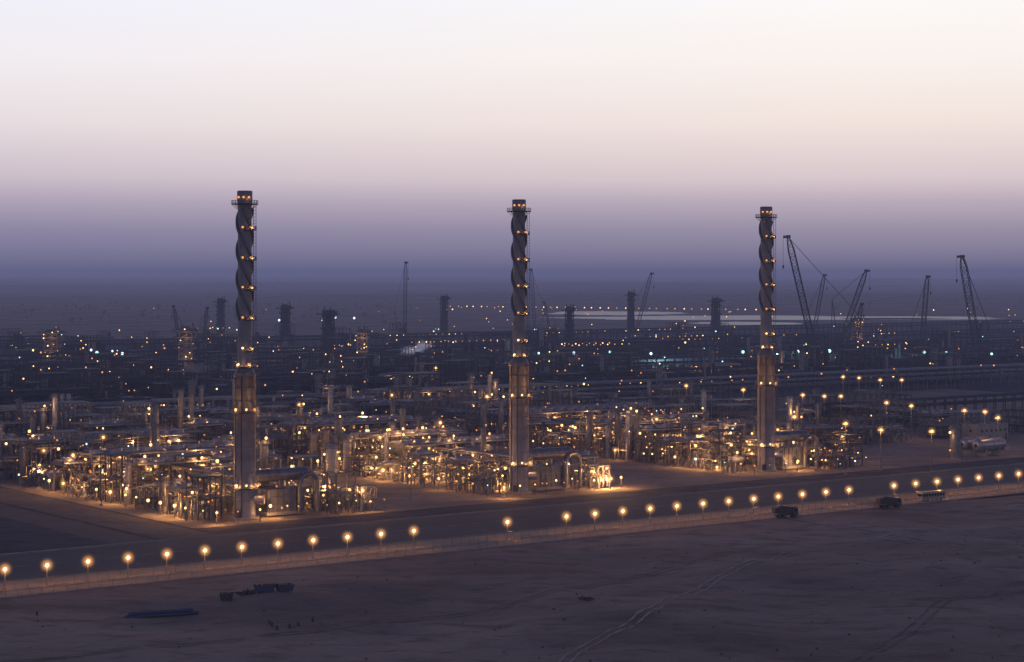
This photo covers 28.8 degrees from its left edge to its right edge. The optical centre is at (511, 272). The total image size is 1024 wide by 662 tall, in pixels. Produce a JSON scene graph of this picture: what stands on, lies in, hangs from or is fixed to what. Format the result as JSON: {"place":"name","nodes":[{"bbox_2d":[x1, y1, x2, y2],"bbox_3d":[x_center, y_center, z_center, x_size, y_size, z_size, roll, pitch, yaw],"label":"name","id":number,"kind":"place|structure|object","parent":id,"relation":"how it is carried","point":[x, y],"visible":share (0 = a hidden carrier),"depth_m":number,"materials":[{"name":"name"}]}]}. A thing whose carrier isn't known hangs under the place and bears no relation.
{"place":"outdoors","nodes":[
{"label":"outdoors","id":0,"kind":"place"},
{"bbox_2d":[0,504,152,544],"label":"access road","id":1,"kind":"structure","parent":0,"point":[72,527],"depth_m":588.41,"materials":[{"name":"grey asphalt"}]},
{"bbox_2d":[0,488,217,539],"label":"service road","id":2,"kind":"structure","parent":0,"point":[153,529],"depth_m":609.74,"materials":[{"name":"grey asphalt"}]},
{"bbox_2d":[2,542,795,661],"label":"dirt track","id":3,"kind":"structure","parent":0,"point":[406,618],"depth_m":431.24,"materials":[{"name":"brown soil"}]},
{"bbox_2d":[0,275,1023,661],"bbox_3d":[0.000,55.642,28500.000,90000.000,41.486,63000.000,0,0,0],"label":"ground","id":4,"kind":"structure","parent":0,"point":[830,603],"depth_m":488.38,"materials":[{"name":"beige sand"}]},
{"bbox_2d":[124,608,198,617],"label":"steel pipe stack","id":5,"kind":"object","parent":4,"relation":"on","point":[162,613],"visible":1,"depth_m":438.83,"materials":[{"name":"blue paint"}]},
{"bbox_2d":[213,296,227,335],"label":"heater tower","id":6,"kind":"structure","parent":4,"relation":"on","point":[221,314],"depth_m":2354.57,"materials":[{"name":"metal"}]},
{"bbox_2d":[219,592,233,599],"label":"skip container","id":7,"kind":"object","parent":4,"relation":"on","point":[226,595],"visible":1,"depth_m":454.39,"materials":[{"name":"metal"}]},
{"bbox_2d":[235,588,262,594],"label":"scrap pile","id":8,"kind":"object","parent":4,"relation":"on","point":[247,591],"visible":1,"depth_m":460.01,"materials":[{"name":"metal"}]},
{"bbox_2d":[253,584,275,591],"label":"skip container","id":9,"kind":"object","parent":4,"relation":"on","point":[264,587],"visible":1,"depth_m":461.53,"materials":[{"name":"metal"}]},
{"bbox_2d":[275,583,294,591],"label":"skip container","id":10,"kind":"object","parent":4,"relation":"on","point":[283,587],"visible":1,"depth_m":463.11,"materials":[{"name":"metal"}]},
{"bbox_2d":[394,262,408,331],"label":"crawler crane","id":11,"kind":"object","parent":4,"relation":"on","point":[402,329],"visible":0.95,"depth_m":2538.68,"materials":[{"name":"metal"}]},
{"bbox_2d":[437,294,450,331],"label":"heater tower","id":12,"kind":"structure","parent":4,"relation":"on","point":[444,320],"depth_m":2537.38,"materials":[{"name":"metal"}]},
{"bbox_2d":[0,306,1023,420],"bbox_3d":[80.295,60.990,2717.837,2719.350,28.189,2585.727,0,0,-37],"label":"distant process plant","id":13,"kind":"object","parent":4,"relation":"on","point":[360,378],"visible":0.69,"depth_m":1341.00,"materials":[{"name":"metal"}]},
{"bbox_2d":[0,463,1023,582],"bbox_3d":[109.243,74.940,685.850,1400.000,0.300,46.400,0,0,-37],"label":"kerb","id":14,"kind":"structure","parent":4,"relation":"on","point":[483,511],"depth_m":599.42,"materials":[{"name":"concrete"}]},
{"bbox_2d":[3,293,1022,322],"bbox_3d":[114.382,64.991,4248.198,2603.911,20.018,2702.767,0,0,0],"label":"distant trees","id":15,"kind":"object","parent":4,"relation":"on","point":[128,307],"visible":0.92,"depth_m":4075.20,"materials":[{"name":"black plant"}]},
{"bbox_2d":[578,595,593,600],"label":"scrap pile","id":16,"kind":"object","parent":4,"relation":"on","point":[583,598],"visible":1,"depth_m":450.52,"materials":[{"name":"metal"}]},
{"bbox_2d":[876,496,901,508],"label":"dump truck","id":17,"kind":"object","parent":4,"relation":"on","point":[887,502],"visible":1,"depth_m":634.05,"materials":[{"name":"metal"}]},
{"bbox_2d":[0,464,1023,581],"bbox_3d":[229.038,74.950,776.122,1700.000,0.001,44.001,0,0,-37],"label":"perimeter road","id":18,"kind":"structure","parent":0,"point":[221,547],"depth_m":593.09,"materials":[{"name":"grey asphalt"}]},
{"bbox_2d":[0,464,1021,581],"bbox_3d":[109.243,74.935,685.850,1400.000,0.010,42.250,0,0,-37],"label":"road markings","id":19,"kind":"object","parent":18,"relation":"on","point":[475,523],"visible":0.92,"depth_m":590.58,"materials":[{"name":"paint"}]},
{"bbox_2d":[930,443,932,482],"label":"lightning mast","id":20,"kind":"object","parent":18,"relation":"on","point":[931,481],"visible":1,"depth_m":711.88,"materials":[{"name":"metal"}]},
{"bbox_2d":[0,389,1023,527],"bbox_3d":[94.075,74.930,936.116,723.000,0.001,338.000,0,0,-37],"label":"ground","id":21,"kind":"structure","parent":0,"point":[897,453],"depth_m":732.70,"materials":[{"name":"grey concrete"}]},
{"bbox_2d":[0,393,384,524],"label":"process unit","id":22,"kind":"object","parent":21,"relation":"on","point":[173,469],"visible":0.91,"depth_m":672.08,"materials":[{"name":"metal"}]},
{"bbox_2d":[0,383,552,436],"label":"concrete pipe bridge","id":23,"kind":"structure","parent":21,"relation":"on","point":[212,399],"depth_m":958.21,"materials":[{"name":"grey concrete"}]},
{"bbox_2d":[92,379,621,496],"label":"process unit","id":24,"kind":"object","parent":21,"relation":"on","point":[387,444],"visible":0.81,"depth_m":755.69,"materials":[{"name":"metal"}]},
{"bbox_2d":[312,372,862,475],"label":"process unit","id":25,"kind":"object","parent":21,"relation":"on","point":[638,434],"visible":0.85,"depth_m":831.81,"materials":[{"name":"metal"}]},
{"bbox_2d":[505,378,1023,447],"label":"storage and utility unit","id":26,"kind":"object","parent":21,"relation":"on","point":[866,417],"visible":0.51,"depth_m":943.43,"materials":[{"name":"metal"}]},
{"bbox_2d":[947,424,962,459],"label":"storage vessel","id":27,"kind":"object","parent":21,"relation":"on","point":[954,441],"visible":1,"depth_m":798.09,"materials":[{"name":"metal"}]},
{"bbox_2d":[0,321,1023,553],"bbox_3d":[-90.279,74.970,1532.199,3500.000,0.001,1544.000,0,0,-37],"label":"gravel yard","id":28,"kind":"structure","parent":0,"point":[17,536],"depth_m":740.36,"materials":[{"name":"gravel"}]},
{"bbox_2d":[0,459,15,479],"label":"utility building","id":29,"kind":"structure","parent":28,"relation":"on","point":[2,466],"depth_m":722.10,"materials":[{"name":"metal"}]},
{"bbox_2d":[48,448,51,488],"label":"lightning mast","id":30,"kind":"object","parent":28,"relation":"on","point":[50,464],"visible":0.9,"depth_m":689.93,"materials":[{"name":"metal"}]},
{"bbox_2d":[37,327,67,356],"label":"heater tower","id":31,"kind":"structure","parent":28,"relation":"on","point":[52,344],"depth_m":1580.90,"materials":[{"name":"metal"}]},
{"bbox_2d":[60,394,64,434],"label":"vertical vessel","id":32,"kind":"object","parent":28,"relation":"on","point":[62,398],"visible":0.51,"depth_m":913.69,"materials":[{"name":"metal"}]},
{"bbox_2d":[66,394,71,425],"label":"vertical vessel","id":33,"kind":"object","parent":28,"relation":"on","point":[68,397],"visible":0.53,"depth_m":913.78,"materials":[{"name":"metal"}]},
{"bbox_2d":[99,462,103,505],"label":"lightning mast","id":34,"kind":"object","parent":28,"relation":"on","point":[101,504],"visible":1,"depth_m":639.90,"materials":[{"name":"metal"}]},
{"bbox_2d":[171,305,182,332],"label":"crawler crane","id":35,"kind":"object","parent":28,"relation":"on","point":[176,314],"visible":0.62,"depth_m":2077.75,"materials":[{"name":"metal"}]},
{"bbox_2d":[171,323,201,370],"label":"heater tower","id":36,"kind":"structure","parent":28,"relation":"on","point":[187,352],"depth_m":1446.47,"materials":[{"name":"metal"}]},
{"bbox_2d":[196,307,209,337],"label":"crawler crane","id":37,"kind":"object","parent":28,"relation":"on","point":[207,317],"visible":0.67,"depth_m":2077.57,"materials":[{"name":"metal"}]},
{"bbox_2d":[230,191,264,520],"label":"industrial chimney","id":38,"kind":"object","parent":28,"relation":"on","point":[247,499],"visible":1,"depth_m":604.41,"materials":[{"name":"metal"}]},
{"bbox_2d":[237,494,264,517],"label":"access door and flange","id":39,"kind":"structure","parent":38,"relation":"in","point":[261,499],"depth_m":605.15,"materials":[{"name":"metal"}]},
{"bbox_2d":[276,301,294,342],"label":"heater tower","id":40,"kind":"structure","parent":28,"relation":"on","point":[285,312],"depth_m":2075.79,"materials":[{"name":"metal"}]},
{"bbox_2d":[314,374,322,392],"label":"vertical vessel","id":41,"kind":"object","parent":28,"relation":"on","point":[318,378],"visible":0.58,"depth_m":1068.49,"materials":[{"name":"metal"}]},
{"bbox_2d":[316,307,339,351],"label":"heater tower","id":42,"kind":"structure","parent":28,"relation":"on","point":[328,329],"depth_m":1870.34,"materials":[{"name":"metal"}]},
{"bbox_2d":[325,373,334,391],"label":"vertical vessel","id":43,"kind":"object","parent":28,"relation":"on","point":[330,375],"visible":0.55,"depth_m":1073.50,"materials":[{"name":"metal"}]},
{"bbox_2d":[352,326,373,365],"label":"heater tower","id":44,"kind":"structure","parent":28,"relation":"on","point":[362,337],"depth_m":1557.02,"materials":[{"name":"metal"}]},
{"bbox_2d":[392,376,402,399],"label":"vertical vessel","id":45,"kind":"object","parent":28,"relation":"on","point":[397,381],"visible":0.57,"depth_m":1041.46,"materials":[{"name":"metal"}]},
{"bbox_2d":[404,376,412,396],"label":"vertical vessel","id":46,"kind":"object","parent":28,"relation":"on","point":[408,381],"visible":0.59,"depth_m":1038.56,"materials":[{"name":"metal"}]},
{"bbox_2d":[0,337,982,372],"bbox_3d":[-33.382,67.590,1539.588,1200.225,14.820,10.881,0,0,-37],"label":"pipe rack","id":47,"kind":"object","parent":28,"relation":"on","point":[503,352],"visible":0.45,"depth_m":1579.60,"materials":[{"name":"metal"}]},
{"bbox_2d":[0,363,1023,425],"bbox_3d":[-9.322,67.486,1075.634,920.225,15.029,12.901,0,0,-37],"label":"pipe rack","id":48,"kind":"object","parent":28,"relation":"on","point":[742,386],"visible":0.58,"depth_m":1189.35,"materials":[{"name":"metal"}]},
{"bbox_2d":[0,320,1023,356],"bbox_3d":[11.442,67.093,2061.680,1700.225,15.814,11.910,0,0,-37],"label":"pipe rack","id":49,"kind":"object","parent":28,"relation":"on","point":[550,331],"visible":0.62,"depth_m":2041.20,"materials":[{"name":"metal"}]},
{"bbox_2d":[0,328,1023,367],"bbox_3d":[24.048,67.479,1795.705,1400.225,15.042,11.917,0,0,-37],"label":"pipe rack","id":50,"kind":"object","parent":28,"relation":"on","point":[488,345],"visible":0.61,"depth_m":1763.08,"materials":[{"name":"metal"}]},
{"bbox_2d":[1,354,1023,401],"bbox_3d":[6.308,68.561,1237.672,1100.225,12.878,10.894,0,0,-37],"label":"pipe rack","id":51,"kind":"object","parent":28,"relation":"on","point":[271,385],"visible":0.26,"depth_m":1251.00,"materials":[{"name":"metal"}]},
{"bbox_2d":[1,345,1023,393],"bbox_3d":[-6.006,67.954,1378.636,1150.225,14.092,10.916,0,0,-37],"label":"pipe rack","id":52,"kind":"object","parent":28,"relation":"on","point":[539,362],"visible":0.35,"depth_m":1400.80,"materials":[{"name":"metal"}]},
{"bbox_2d":[506,199,536,493],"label":"industrial chimney","id":53,"kind":"object","parent":28,"relation":"on","point":[519,464],"visible":1,"depth_m":676.39,"materials":[{"name":"metal"}]},
{"bbox_2d":[513,471,536,491],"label":"access door and flange","id":54,"kind":"structure","parent":53,"relation":"in","point":[532,475],"depth_m":677.07,"materials":[{"name":"metal"}]},
{"bbox_2d":[528,269,544,329],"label":"crawler crane","id":55,"kind":"object","parent":28,"relation":"on","point":[534,298],"visible":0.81,"depth_m":2538.74,"materials":[{"name":"metal"}]},
{"bbox_2d":[542,301,556,329],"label":"crawler crane","id":56,"kind":"object","parent":28,"relation":"on","point":[548,323],"visible":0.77,"depth_m":2484.19,"materials":[{"name":"metal"}]},
{"bbox_2d":[561,304,577,348],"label":"heater tower","id":57,"kind":"structure","parent":28,"relation":"on","point":[569,325],"depth_m":1967.88,"materials":[{"name":"metal"}]},
{"bbox_2d":[624,290,637,330],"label":"heater tower","id":58,"kind":"structure","parent":28,"relation":"on","point":[630,318],"depth_m":2537.77,"materials":[{"name":"metal"}]},
{"bbox_2d":[627,272,653,330],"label":"crawler crane","id":59,"kind":"object","parent":28,"relation":"on","point":[651,273],"visible":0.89,"depth_m":2538.81,"materials":[{"name":"metal"}]},
{"bbox_2d":[654,367,663,402],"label":"vertical vessel","id":60,"kind":"object","parent":28,"relation":"on","point":[658,371],"visible":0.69,"depth_m":1148.57,"materials":[{"name":"metal"}]},
{"bbox_2d":[633,357,744,371],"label":"warehouse","id":61,"kind":"structure","parent":28,"relation":"on","point":[663,360],"depth_m":1505.88,"materials":[{"name":"metal"}]},
{"bbox_2d":[707,295,723,334],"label":"heater tower","id":62,"kind":"structure","parent":28,"relation":"on","point":[715,314],"depth_m":2403.74,"materials":[{"name":"metal"}]},
{"bbox_2d":[755,207,782,471],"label":"industrial chimney","id":63,"kind":"object","parent":28,"relation":"on","point":[765,383],"visible":1,"depth_m":749.90,"materials":[{"name":"metal"}]},
{"bbox_2d":[762,452,782,469],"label":"access door and flange","id":64,"kind":"structure","parent":63,"relation":"in","point":[779,455],"depth_m":750.55,"materials":[{"name":"metal"}]},
{"bbox_2d":[806,274,826,331],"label":"crawler crane","id":65,"kind":"object","parent":28,"relation":"on","point":[814,329],"visible":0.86,"depth_m":2539.16,"materials":[{"name":"metal"}]},
{"bbox_2d":[782,235,857,351],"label":"crawler crane","id":66,"kind":"object","parent":28,"relation":"on","point":[802,287],"visible":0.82,"depth_m":1609.49,"materials":[{"name":"metal"}]},
{"bbox_2d":[844,436,847,474],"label":"lightning mast","id":67,"kind":"object","parent":28,"relation":"on","point":[845,473],"visible":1,"depth_m":739.90,"materials":[{"name":"metal"}]},
{"bbox_2d":[831,269,870,340],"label":"crawler crane","id":68,"kind":"object","parent":28,"relation":"on","point":[865,273],"visible":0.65,"depth_m":2040.95,"materials":[{"name":"metal"}]},
{"bbox_2d":[847,303,864,346],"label":"heater tower","id":69,"kind":"structure","parent":28,"relation":"on","point":[859,324],"depth_m":1904.38,"materials":[{"name":"metal"}]},
{"bbox_2d":[853,317,865,345],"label":"heater tower","id":70,"kind":"structure","parent":28,"relation":"on","point":[861,329],"depth_m":2038.23,"materials":[{"name":"metal"}]},
{"bbox_2d":[878,429,883,469],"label":"floodlight mast","id":71,"kind":"object","parent":28,"relation":"on","point":[880,430],"visible":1,"depth_m":755.87,"materials":[{"name":"metal"}]},
{"bbox_2d":[910,275,930,345],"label":"crawler crane","id":72,"kind":"object","parent":28,"relation":"on","point":[924,294],"visible":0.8,"depth_m":2040.88,"materials":[{"name":"metal"}]},
{"bbox_2d":[962,409,966,436],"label":"floodlight mast","id":73,"kind":"object","parent":28,"relation":"on","point":[964,410],"visible":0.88,"depth_m":862.87,"materials":[{"name":"metal"}]},
{"bbox_2d":[956,255,990,355],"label":"crawler crane","id":74,"kind":"object","parent":28,"relation":"on","point":[961,257],"visible":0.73,"depth_m":1731.59,"materials":[{"name":"metal"}]},
{"bbox_2d":[961,434,1005,456],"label":"horizontal storage tank","id":75,"kind":"object","parent":28,"relation":"on","point":[981,445],"visible":0.88,"depth_m":815.95,"materials":[{"name":"metal"}]},
{"bbox_2d":[961,421,1008,437],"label":"utility building","id":76,"kind":"structure","parent":28,"relation":"on","point":[973,428],"depth_m":900.82,"materials":[{"name":"metal"}]},
{"bbox_2d":[982,411,987,435],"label":"floodlight mast","id":77,"kind":"object","parent":28,"relation":"on","point":[984,412],"visible":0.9,"depth_m":854.90,"materials":[{"name":"metal"}]},
{"bbox_2d":[0,483,1023,598],"bbox_3d":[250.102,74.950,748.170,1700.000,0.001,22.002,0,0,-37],"label":"verge","id":78,"kind":"structure","parent":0,"point":[225,564],"depth_m":543.41,"materials":[{"name":"beige sand"}]},
{"bbox_2d":[2,566,7,588],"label":"street lamp","id":79,"kind":"object","parent":78,"relation":"on","point":[4,568],"visible":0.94,"depth_m":470.84,"materials":[{"name":"metal"}]},
{"bbox_2d":[125,555,130,577],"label":"street lamp","id":80,"kind":"object","parent":78,"relation":"on","point":[127,557],"visible":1,"depth_m":489.86,"materials":[{"name":"metal"}]},
{"bbox_2d":[165,551,169,573],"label":"street lamp","id":81,"kind":"object","parent":78,"relation":"on","point":[166,554],"visible":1,"depth_m":496.39,"materials":[{"name":"metal"}]},
{"bbox_2d":[202,548,206,569],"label":"street lamp","id":82,"kind":"object","parent":78,"relation":"on","point":[204,549],"visible":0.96,"depth_m":502.76,"materials":[{"name":"metal"}]},
{"bbox_2d":[275,541,280,561],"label":"street lamp","id":83,"kind":"object","parent":78,"relation":"on","point":[277,542],"visible":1,"depth_m":515.55,"materials":[{"name":"metal"}]},
{"bbox_2d":[345,535,349,554],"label":"street lamp","id":84,"kind":"object","parent":78,"relation":"on","point":[347,536],"visible":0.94,"depth_m":528.32,"materials":[{"name":"metal"}]},
{"bbox_2d":[0,486,1023,598],"bbox_3d":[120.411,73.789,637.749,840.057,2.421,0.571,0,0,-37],"label":"chain link fence","id":85,"kind":"object","parent":78,"relation":"on","point":[442,545],"visible":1,"depth_m":535.94,"materials":[{"name":"metal"}]},
{"bbox_2d":[0,481,1023,591],"bbox_3d":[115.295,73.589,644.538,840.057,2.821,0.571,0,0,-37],"label":"chain link fence","id":86,"kind":"object","parent":78,"relation":"on","point":[619,521],"visible":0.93,"depth_m":543.94,"materials":[{"name":"metal"}]},
{"bbox_2d":[771,506,798,517],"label":"dump truck","id":87,"kind":"object","parent":78,"relation":"on","point":[782,511],"visible":1,"depth_m":608.77,"materials":[{"name":"metal"}]},
{"bbox_2d":[917,490,945,501],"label":"bus","id":88,"kind":"object","parent":78,"relation":"on","point":[934,493],"visible":1,"depth_m":653.81,"materials":[{"name":"metal"}]},
{"bbox_2d":[0,0,1023,274],"label":"sky","id":89,"kind":"structure","parent":0,"point":[368,137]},
{"bbox_2d":[549,311,684,314],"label":"pond","id":90,"kind":"structure","parent":0,"point":[605,313],"depth_m":3663.93,"materials":[{"name":"grey liquid"}]},
{"bbox_2d":[558,526,930,661],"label":"dirt track","id":91,"kind":"structure","parent":0,"point":[622,625],"depth_m":451.08,"materials":[{"name":"brown soil"}]},
{"bbox_2d":[693,322,802,324],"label":"pond","id":92,"kind":"structure","parent":0,"point":[752,323],"depth_m":2940.14,"materials":[{"name":"grey liquid"}]},
{"bbox_2d":[549,315,991,319],"bbox_3d":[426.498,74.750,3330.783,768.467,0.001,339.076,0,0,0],"label":"pond","id":93,"kind":"structure","parent":0,"point":[748,317],"depth_m":3335.49,"materials":[{"name":"grey liquid"}]},
{"bbox_2d":[772,517,1023,553],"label":"dirt track","id":94,"kind":"structure","parent":0,"point":[942,542],"depth_m":567.09,"materials":[{"name":"brown soil"}]},
{"bbox_2d":[818,523,1018,539],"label":"dirt track","id":95,"kind":"structure","parent":0,"point":[921,529],"depth_m":573.98,"materials":[{"name":"brown soil"}]},
{"bbox_2d":[842,318,1005,319],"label":"pond","id":96,"kind":"structure","parent":0,"point":[935,319],"depth_m":3262.37,"materials":[{"name":"grey liquid"}]},
{"bbox_2d":[847,590,1023,661],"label":"dirt track","id":97,"kind":"structure","parent":0,"point":[911,624],"depth_m":419.88,"materials":[{"name":"brown soil"}]}
]}

